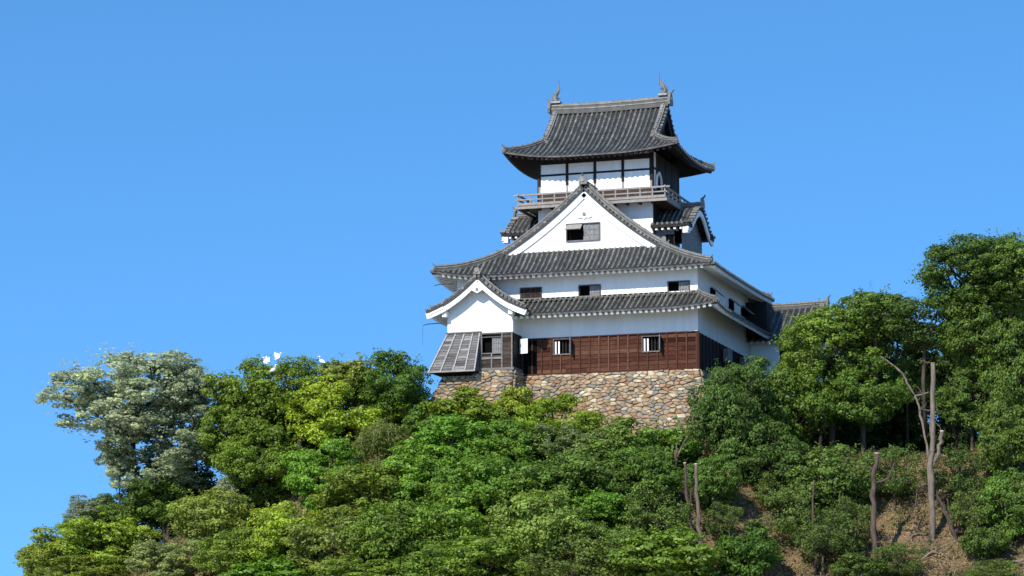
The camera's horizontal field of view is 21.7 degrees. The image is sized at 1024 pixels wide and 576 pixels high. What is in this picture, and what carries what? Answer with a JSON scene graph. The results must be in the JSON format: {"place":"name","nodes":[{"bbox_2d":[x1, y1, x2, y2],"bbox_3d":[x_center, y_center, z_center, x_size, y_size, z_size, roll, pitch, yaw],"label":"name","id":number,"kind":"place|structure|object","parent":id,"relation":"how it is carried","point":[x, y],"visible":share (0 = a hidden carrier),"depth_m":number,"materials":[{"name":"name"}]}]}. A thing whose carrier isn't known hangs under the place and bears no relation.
{"place":"outdoors","nodes":[
{"label":"outdoors","id":0,"kind":"place"},
{"bbox_2d":[0,0,1023,575],"label":"sky","id":1,"kind":"structure","parent":0,"point":[222,183],"materials":[{"name":"blue"}]},
{"bbox_2d":[111,432,1023,575],"bbox_3d":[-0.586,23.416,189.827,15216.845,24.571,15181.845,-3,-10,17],"label":"hillside","id":2,"kind":"structure","parent":0,"point":[900,540],"depth_m":172.71,"materials":[{"name":"soil"}]},
{"bbox_2d":[13,544,62,575],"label":"tree","id":3,"kind":"object","parent":2,"relation":"on","point":[26,560],"visible":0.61,"depth_m":193.11,"materials":[{"name":"green plant"}]},
{"bbox_2d":[27,523,100,571],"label":"tree","id":4,"kind":"object","parent":2,"relation":"on","point":[42,552],"visible":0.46,"depth_m":192.30,"materials":[{"name":"green plant"}]},
{"bbox_2d":[26,553,129,575],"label":"tree","id":5,"kind":"object","parent":2,"relation":"on","point":[87,568],"visible":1,"depth_m":188.15,"materials":[{"name":"green plant"}]},
{"bbox_2d":[59,493,109,523],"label":"bush","id":6,"kind":"object","parent":2,"relation":"on","point":[77,507],"visible":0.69,"depth_m":192.64,"materials":[{"name":"green plant"}]},
{"bbox_2d":[53,504,162,575],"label":"tree","id":7,"kind":"object","parent":2,"relation":"on","point":[113,553],"visible":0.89,"depth_m":190.27,"materials":[{"name":"green plant"}]},
{"bbox_2d":[93,445,142,525],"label":"blossoming tree","id":8,"kind":"object","parent":2,"relation":"on","point":[117,468],"visible":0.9,"depth_m":192.73,"materials":[{"name":"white plant"}]},
{"bbox_2d":[34,342,209,557],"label":"blossoming tree","id":9,"kind":"object","parent":2,"relation":"on","point":[128,384],"visible":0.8,"depth_m":191.87,"materials":[{"name":"white plant"}]},
{"bbox_2d":[85,488,162,551],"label":"tree","id":10,"kind":"object","parent":2,"relation":"on","point":[115,507],"visible":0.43,"depth_m":192.53,"materials":[{"name":"green plant"}]},
{"bbox_2d":[93,401,220,541],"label":"blossoming tree","id":11,"kind":"object","parent":2,"relation":"on","point":[174,460],"visible":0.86,"depth_m":190.87,"materials":[{"name":"white plant"}]},
{"bbox_2d":[121,473,206,543],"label":"tree","id":12,"kind":"object","parent":2,"relation":"on","point":[140,497],"visible":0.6,"depth_m":190.81,"materials":[{"name":"green plant"}]},
{"bbox_2d":[124,523,212,575],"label":"tree","id":13,"kind":"object","parent":2,"relation":"on","point":[159,562],"visible":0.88,"depth_m":181.10,"materials":[{"name":"green plant"}]},
{"bbox_2d":[123,459,222,542],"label":"tree","id":14,"kind":"object","parent":2,"relation":"on","point":[202,473],"visible":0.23,"depth_m":193.60,"materials":[{"name":"green plant"}]},
{"bbox_2d":[161,360,222,491],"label":"blossoming tree","id":15,"kind":"object","parent":2,"relation":"on","point":[193,380],"visible":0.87,"depth_m":191.97,"materials":[{"name":"green plant"}]},
{"bbox_2d":[166,485,258,548],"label":"bush","id":16,"kind":"object","parent":2,"relation":"on","point":[191,511],"visible":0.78,"depth_m":183.87,"materials":[{"name":"green plant"}]},
{"bbox_2d":[190,525,264,575],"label":"bush","id":17,"kind":"object","parent":2,"relation":"on","point":[215,549],"visible":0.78,"depth_m":176.69,"materials":[{"name":"green plant"}]},
{"bbox_2d":[194,401,277,471],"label":"tree","id":18,"kind":"object","parent":2,"relation":"on","point":[208,438],"visible":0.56,"depth_m":189.84,"materials":[{"name":"green plant"}]},
{"bbox_2d":[214,455,262,509],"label":"tree","id":19,"kind":"object","parent":2,"relation":"on","point":[222,482],"visible":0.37,"depth_m":188.15,"materials":[{"name":"green plant"}]},
{"bbox_2d":[200,353,291,431],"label":"tree","id":20,"kind":"object","parent":2,"relation":"on","point":[230,390],"visible":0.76,"depth_m":190.18,"materials":[{"name":"green plant"}]},
{"bbox_2d":[211,416,317,512],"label":"tree","id":21,"kind":"object","parent":2,"relation":"on","point":[247,459],"visible":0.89,"depth_m":186.70,"materials":[{"name":"green plant"}]},
{"bbox_2d":[216,552,314,575],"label":"bush","id":22,"kind":"object","parent":2,"relation":"on","point":[278,567],"visible":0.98,"depth_m":172.92,"materials":[{"name":"green plant"}]},
{"bbox_2d":[237,500,329,569],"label":"tree","id":23,"kind":"object","parent":2,"relation":"on","point":[271,523],"visible":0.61,"depth_m":175.65,"materials":[{"name":"green plant"}]},
{"bbox_2d":[247,353,342,450],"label":"tree","id":24,"kind":"object","parent":2,"relation":"on","point":[288,370],"visible":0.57,"depth_m":188.93,"materials":[{"name":"green plant"}]},
{"bbox_2d":[277,429,367,523],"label":"tree","id":25,"kind":"object","parent":2,"relation":"on","point":[304,468],"visible":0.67,"depth_m":180.76,"materials":[{"name":"green plant"}]},
{"bbox_2d":[278,505,379,575],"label":"tree","id":26,"kind":"object","parent":2,"relation":"on","point":[309,553],"visible":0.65,"depth_m":172.99,"materials":[{"name":"green plant"}]},
{"bbox_2d":[279,370,411,459],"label":"tree","id":27,"kind":"object","parent":2,"relation":"on","point":[329,421],"visible":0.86,"depth_m":186.59,"materials":[{"name":"green plant"}]},
{"bbox_2d":[317,351,376,440],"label":"tree","id":28,"kind":"object","parent":2,"relation":"on","point":[351,366],"visible":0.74,"depth_m":188.19,"materials":[{"name":"green plant"}]},
{"bbox_2d":[308,461,425,535],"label":"tree","id":29,"kind":"object","parent":2,"relation":"on","point":[359,480],"visible":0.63,"depth_m":176.77,"materials":[{"name":"green plant"}]},
{"bbox_2d":[311,551,423,575],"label":"tree","id":30,"kind":"object","parent":2,"relation":"on","point":[373,569],"visible":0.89,"depth_m":169.41,"materials":[{"name":"green plant"}]},
{"bbox_2d":[348,411,411,485],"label":"drooping tree","id":31,"kind":"object","parent":2,"relation":"on","point":[378,439],"visible":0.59,"depth_m":181.99,"materials":[{"name":"green plant"}]},
{"bbox_2d":[340,495,447,565],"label":"tree","id":32,"kind":"object","parent":2,"relation":"on","point":[387,531],"visible":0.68,"depth_m":170.96,"materials":[{"name":"green plant"}]},
{"bbox_2d":[351,347,437,427],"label":"tree","id":33,"kind":"object","parent":2,"relation":"on","point":[406,383],"visible":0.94,"depth_m":187.64,"materials":[{"name":"green plant"}]},
{"bbox_2d":[373,441,470,509],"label":"maple tree","id":34,"kind":"object","parent":2,"relation":"on","point":[413,466],"visible":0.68,"depth_m":177.34,"materials":[{"name":"green plant"}]},
{"bbox_2d":[401,403,447,443],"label":"bush","id":35,"kind":"object","parent":2,"relation":"on","point":[422,419],"visible":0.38,"depth_m":185.04,"materials":[{"name":"green plant"}]},
{"bbox_2d":[382,539,477,575],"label":"tree","id":36,"kind":"object","parent":2,"relation":"on","point":[435,547],"visible":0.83,"depth_m":168.28,"materials":[{"name":"green plant"}]},
{"bbox_2d":[386,478,501,566],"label":"tree","id":37,"kind":"object","parent":2,"relation":"on","point":[453,522],"visible":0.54,"depth_m":171.20,"materials":[{"name":"green plant"}]},
{"bbox_2d":[396,412,507,483],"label":"maple tree","id":38,"kind":"object","parent":2,"relation":"on","point":[450,426],"visible":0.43,"depth_m":179.21,"materials":[{"name":"green plant"}]},
{"bbox_2d":[420,385,493,439],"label":"bush","id":39,"kind":"object","parent":2,"relation":"on","point":[476,408],"visible":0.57,"depth_m":185.03,"materials":[{"name":"green plant"}]},
{"bbox_2d":[420,451,538,526],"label":"maple tree","id":40,"kind":"object","parent":2,"relation":"on","point":[479,470],"visible":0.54,"depth_m":174.15,"materials":[{"name":"green plant"}]},
{"bbox_2d":[429,521,539,575],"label":"tree","id":41,"kind":"object","parent":2,"relation":"on","point":[470,557],"visible":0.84,"depth_m":167.88,"materials":[{"name":"green plant"}]},
{"bbox_2d":[470,394,513,425],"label":"bush","id":42,"kind":"object","parent":2,"relation":"on","point":[497,414],"visible":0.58,"depth_m":185.17,"materials":[{"name":"green plant"}]},
{"bbox_2d":[461,415,565,477],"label":"tree","id":43,"kind":"object","parent":2,"relation":"on","point":[517,434],"visible":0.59,"depth_m":178.89,"materials":[{"name":"green plant"}]},
{"bbox_2d":[491,382,536,422],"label":"bush","id":44,"kind":"object","parent":2,"relation":"on","point":[513,399],"visible":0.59,"depth_m":185.48,"materials":[{"name":"green plant"}]},
{"bbox_2d":[478,484,598,574],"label":"tree","id":45,"kind":"object","parent":2,"relation":"on","point":[564,525],"visible":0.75,"depth_m":169.00,"materials":[{"name":"green plant"}]},
{"bbox_2d":[490,446,589,526],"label":"tree","id":46,"kind":"object","parent":2,"relation":"on","point":[543,475],"visible":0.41,"depth_m":173.03,"materials":[{"name":"green plant"}]},
{"bbox_2d":[513,391,608,441],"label":"bush","id":47,"kind":"object","parent":2,"relation":"on","point":[532,414],"visible":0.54,"depth_m":182.27,"materials":[{"name":"green plant"}]},
{"bbox_2d":[523,420,603,464],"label":"bush","id":48,"kind":"object","parent":2,"relation":"on","point":[573,433],"visible":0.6,"depth_m":178.57,"materials":[{"name":"green plant"}]},
{"bbox_2d":[517,532,615,575],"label":"bush","id":49,"kind":"object","parent":2,"relation":"on","point":[557,569],"visible":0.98,"depth_m":165.72,"materials":[{"name":"green plant"}]},
{"bbox_2d":[405,369,735,442],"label":"stone wall","id":50,"kind":"structure","parent":2,"relation":"on","point":[642,397],"depth_m":187.03,"materials":[{"name":"beige stone"}]},
{"bbox_2d":[422,72,774,395],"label":"castle keep","id":51,"kind":"structure","parent":50,"relation":"on","point":[593,267],"depth_m":190.28,"materials":[{"name":"white paint"}]},
{"bbox_2d":[482,336,500,354],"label":"window","id":52,"kind":"structure","parent":51,"relation":"in","point":[491,344],"depth_m":188.84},
{"bbox_2d":[553,338,571,354],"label":"window","id":53,"kind":"structure","parent":51,"relation":"in","point":[562,346],"depth_m":189.35,"materials":[{"name":"white paint"}]},
{"bbox_2d":[565,222,599,241],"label":"window","id":54,"kind":"structure","parent":51,"relation":"in","point":[590,231],"depth_m":190.93,"materials":[{"name":"white wood"}]},
{"bbox_2d":[641,334,660,351],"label":"window","id":55,"kind":"structure","parent":51,"relation":"in","point":[651,343],"depth_m":187.47,"materials":[{"name":"white paint"}]},
{"bbox_2d":[117,420,1023,575],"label":"undergrowth","id":56,"kind":"object","parent":2,"relation":"on","point":[682,494],"visible":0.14,"depth_m":174.15,"materials":[{"name":"green plant"}]},
{"bbox_2d":[538,444,642,513],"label":"tree","id":57,"kind":"object","parent":2,"relation":"on","point":[586,464],"visible":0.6,"depth_m":172.95,"materials":[{"name":"green plant"}]},
{"bbox_2d":[560,482,642,546],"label":"tree","id":58,"kind":"object","parent":2,"relation":"on","point":[609,511],"visible":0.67,"depth_m":170.84,"materials":[{"name":"green plant"}]},
{"bbox_2d":[573,520,649,575],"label":"bush","id":59,"kind":"object","parent":2,"relation":"on","point":[616,538],"visible":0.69,"depth_m":166.72,"materials":[{"name":"green plant"}]},
{"bbox_2d":[573,415,670,469],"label":"bush","id":60,"kind":"object","parent":2,"relation":"on","point":[612,432],"visible":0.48,"depth_m":176.67,"materials":[{"name":"green plant"}]},
{"bbox_2d":[600,441,683,512],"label":"tree","id":61,"kind":"object","parent":2,"relation":"on","point":[652,466],"visible":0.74,"depth_m":172.37,"materials":[{"name":"green plant"}]},
{"bbox_2d":[618,477,692,534],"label":"bush","id":62,"kind":"object","parent":2,"relation":"on","point":[648,517],"visible":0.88,"depth_m":170.25,"materials":[{"name":"green plant"}]},
{"bbox_2d":[607,520,723,575],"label":"bush","id":63,"kind":"object","parent":2,"relation":"on","point":[654,553],"visible":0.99,"depth_m":164.91,"materials":[{"name":"green plant"}]},
{"bbox_2d":[634,414,704,466],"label":"bush","id":64,"kind":"object","parent":2,"relation":"on","point":[690,448],"visible":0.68,"depth_m":176.87,"materials":[{"name":"green plant"}]},
{"bbox_2d":[692,463,706,543],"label":"cut tree","id":65,"kind":"object","parent":2,"relation":"on","point":[698,520],"visible":0.62,"depth_m":168.59,"materials":[{"name":"brown plant"}]},
{"bbox_2d":[678,452,742,521],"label":"bush","id":66,"kind":"object","parent":2,"relation":"on","point":[718,484],"visible":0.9,"depth_m":171.92,"materials":[{"name":"green plant"}]},
{"bbox_2d":[704,501,743,536],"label":"bush","id":67,"kind":"object","parent":2,"relation":"on","point":[718,518],"visible":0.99,"depth_m":170.14,"materials":[{"name":"green plant"}]},
{"bbox_2d":[684,358,779,459],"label":"evergreen tree","id":68,"kind":"object","parent":2,"relation":"on","point":[714,414],"visible":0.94,"depth_m":176.31,"materials":[{"name":"green plant"}]},
{"bbox_2d":[714,519,784,575],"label":"bush","id":69,"kind":"object","parent":2,"relation":"on","point":[741,556],"visible":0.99,"depth_m":167.25,"materials":[{"name":"green plant"}]},
{"bbox_2d":[729,353,796,414],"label":"evergreen tree","id":70,"kind":"object","parent":2,"relation":"on","point":[758,360],"visible":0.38,"depth_m":180.07,"materials":[{"name":"green plant"}]},
{"bbox_2d":[723,418,810,501],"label":"tree","id":71,"kind":"object","parent":2,"relation":"on","point":[782,458],"visible":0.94,"depth_m":174.84,"materials":[{"name":"green plant"}]},
{"bbox_2d":[752,471,801,520],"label":"bush","id":72,"kind":"object","parent":2,"relation":"on","point":[765,488],"visible":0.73,"depth_m":173.87,"materials":[{"name":"green plant"}]},
{"bbox_2d":[746,295,838,396],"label":"corner turret","id":73,"kind":"object","parent":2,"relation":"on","point":[772,318],"visible":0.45,"depth_m":199.14,"materials":[{"name":"grey tile"}]},
{"bbox_2d":[760,482,827,550],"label":"bush","id":74,"kind":"object","parent":2,"relation":"on","point":[789,523],"visible":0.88,"depth_m":172.02,"materials":[{"name":"green plant"}]},
{"bbox_2d":[760,363,841,450],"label":"evergreen tree","id":75,"kind":"object","parent":2,"relation":"on","point":[811,401],"visible":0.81,"depth_m":179.72,"materials":[{"name":"green plant"}]},
{"bbox_2d":[788,503,864,574],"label":"bush","id":76,"kind":"object","parent":2,"relation":"on","point":[806,543],"visible":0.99,"depth_m":169.46,"materials":[{"name":"green plant"}]},
{"bbox_2d":[768,298,893,448],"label":"tree","id":77,"kind":"object","parent":2,"relation":"on","point":[814,330],"visible":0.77,"depth_m":181.02,"materials":[{"name":"green plant"}]},
{"bbox_2d":[782,440,886,524],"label":"tree","id":78,"kind":"object","parent":2,"relation":"on","point":[831,465],"visible":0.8,"depth_m":173.71,"materials":[{"name":"green plant"}]},
{"bbox_2d":[823,495,877,551],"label":"bush","id":79,"kind":"object","parent":2,"relation":"on","point":[865,511],"visible":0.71,"depth_m":170.69,"materials":[{"name":"green plant"}]},
{"bbox_2d":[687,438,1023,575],"bbox_3d":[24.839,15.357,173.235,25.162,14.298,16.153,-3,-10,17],"label":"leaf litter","id":80,"kind":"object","parent":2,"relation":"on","point":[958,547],"visible":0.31,"depth_m":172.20,"materials":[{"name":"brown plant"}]},
{"bbox_2d":[828,551,888,575],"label":"bush","id":81,"kind":"object","parent":2,"relation":"on","point":[862,565],"visible":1,"depth_m":167.13,"materials":[{"name":"green plant"}]},
{"bbox_2d":[808,396,912,454],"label":"tree","id":82,"kind":"object","parent":2,"relation":"on","point":[845,428],"visible":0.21,"depth_m":185.37,"materials":[{"name":"green plant"}]},
{"bbox_2d":[817,348,914,454],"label":"tree","id":83,"kind":"object","parent":2,"relation":"on","point":[861,405],"visible":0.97,"depth_m":179.70,"materials":[{"name":"green plant"}]},
{"bbox_2d":[833,282,919,412],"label":"tree","id":84,"kind":"object","parent":2,"relation":"on","point":[865,303],"visible":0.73,"depth_m":180.89,"materials":[{"name":"green plant"}]},
{"bbox_2d":[860,448,895,575],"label":"cut tree","id":85,"kind":"object","parent":2,"relation":"on","point":[874,482],"visible":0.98,"depth_m":169.51,"materials":[{"name":"brown plant"}]},
{"bbox_2d":[837,313,939,426],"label":"tree","id":86,"kind":"object","parent":2,"relation":"on","point":[931,356],"visible":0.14,"depth_m":187.99,"materials":[{"name":"green plant"}]},
{"bbox_2d":[858,442,923,509],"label":"bush","id":87,"kind":"object","parent":2,"relation":"on","point":[899,484],"visible":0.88,"depth_m":174.32,"materials":[{"name":"green plant"}]},
{"bbox_2d":[872,541,927,575],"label":"bush","id":88,"kind":"object","parent":2,"relation":"on","point":[906,568],"visible":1,"depth_m":167.37,"materials":[{"name":"green plant"}]},
{"bbox_2d":[882,357,938,455],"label":"tree","id":89,"kind":"object","parent":2,"relation":"on","point":[903,368],"visible":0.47,"depth_m":183.60,"materials":[{"name":"green plant"}]},
{"bbox_2d":[880,354,943,540],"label":"dead tree","id":90,"kind":"object","parent":2,"relation":"on","point":[931,459],"visible":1,"depth_m":171.69,"materials":[{"name":"wood"}]},
{"bbox_2d":[866,374,966,454],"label":"tree","id":91,"kind":"object","parent":2,"relation":"on","point":[917,437],"visible":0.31,"depth_m":185.56,"materials":[{"name":"green plant"}]},
{"bbox_2d":[872,297,981,432],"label":"tree","id":92,"kind":"object","parent":2,"relation":"on","point":[919,338],"visible":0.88,"depth_m":180.10,"materials":[{"name":"green plant"}]},
{"bbox_2d":[894,321,988,415],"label":"tree","id":93,"kind":"object","parent":2,"relation":"on","point":[941,368],"visible":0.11,"depth_m":187.59,"materials":[{"name":"green plant"}]},
{"bbox_2d":[920,445,989,509],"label":"bush","id":94,"kind":"object","parent":2,"relation":"on","point":[961,481],"visible":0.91,"depth_m":172.67,"materials":[{"name":"green plant"}]},
{"bbox_2d":[934,487,978,540],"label":"forked tree","id":95,"kind":"object","parent":2,"relation":"on","point":[955,532],"visible":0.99,"depth_m":170.89,"materials":[{"name":"brown plant"}]},
{"bbox_2d":[914,406,1010,454],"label":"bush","id":96,"kind":"object","parent":2,"relation":"on","point":[962,433],"visible":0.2,"depth_m":184.59,"materials":[{"name":"green plant"}]},
{"bbox_2d":[904,229,1023,409],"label":"tree","id":97,"kind":"object","parent":2,"relation":"on","point":[952,256],"visible":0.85,"depth_m":178.71,"materials":[{"name":"green plant"}]},
{"bbox_2d":[935,365,1007,452],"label":"tree","id":98,"kind":"object","parent":2,"relation":"on","point":[957,402],"visible":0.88,"depth_m":178.36,"materials":[{"name":"green plant"}]},
{"bbox_2d":[947,488,1000,529],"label":"bush","id":99,"kind":"object","parent":2,"relation":"on","point":[956,507],"visible":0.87,"depth_m":169.92,"materials":[{"name":"green plant"}]},
{"bbox_2d":[932,289,1023,445],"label":"tree","id":100,"kind":"object","parent":2,"relation":"on","point":[961,343],"visible":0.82,"depth_m":178.54,"materials":[{"name":"green plant"}]},
{"bbox_2d":[957,518,1012,565],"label":"bush","id":101,"kind":"object","parent":2,"relation":"on","point":[988,542],"visible":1,"depth_m":166.93,"materials":[{"name":"green plant"}]},
{"bbox_2d":[959,228,1023,414],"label":"tree","id":102,"kind":"object","parent":2,"relation":"on","point":[999,268],"visible":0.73,"depth_m":177.81,"materials":[{"name":"green plant"}]},
{"bbox_2d":[963,557,1023,575],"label":"bush","id":103,"kind":"object","parent":2,"relation":"on","point":[977,571],"visible":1,"depth_m":164.16,"materials":[{"name":"green plant"}]},
{"bbox_2d":[973,388,1023,474],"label":"tree","id":104,"kind":"object","parent":2,"relation":"on","point":[1006,441],"visible":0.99,"depth_m":174.27,"materials":[{"name":"green plant"}]},
{"bbox_2d":[975,466,1023,547],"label":"bush","id":105,"kind":"object","parent":2,"relation":"on","point":[1004,489],"visible":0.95,"depth_m":168.52,"materials":[{"name":"green plant"}]},
{"bbox_2d":[978,314,1023,446],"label":"tree","id":106,"kind":"object","parent":2,"relation":"on","point":[1001,373],"visible":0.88,"depth_m":177.48,"materials":[{"name":"green plant"}]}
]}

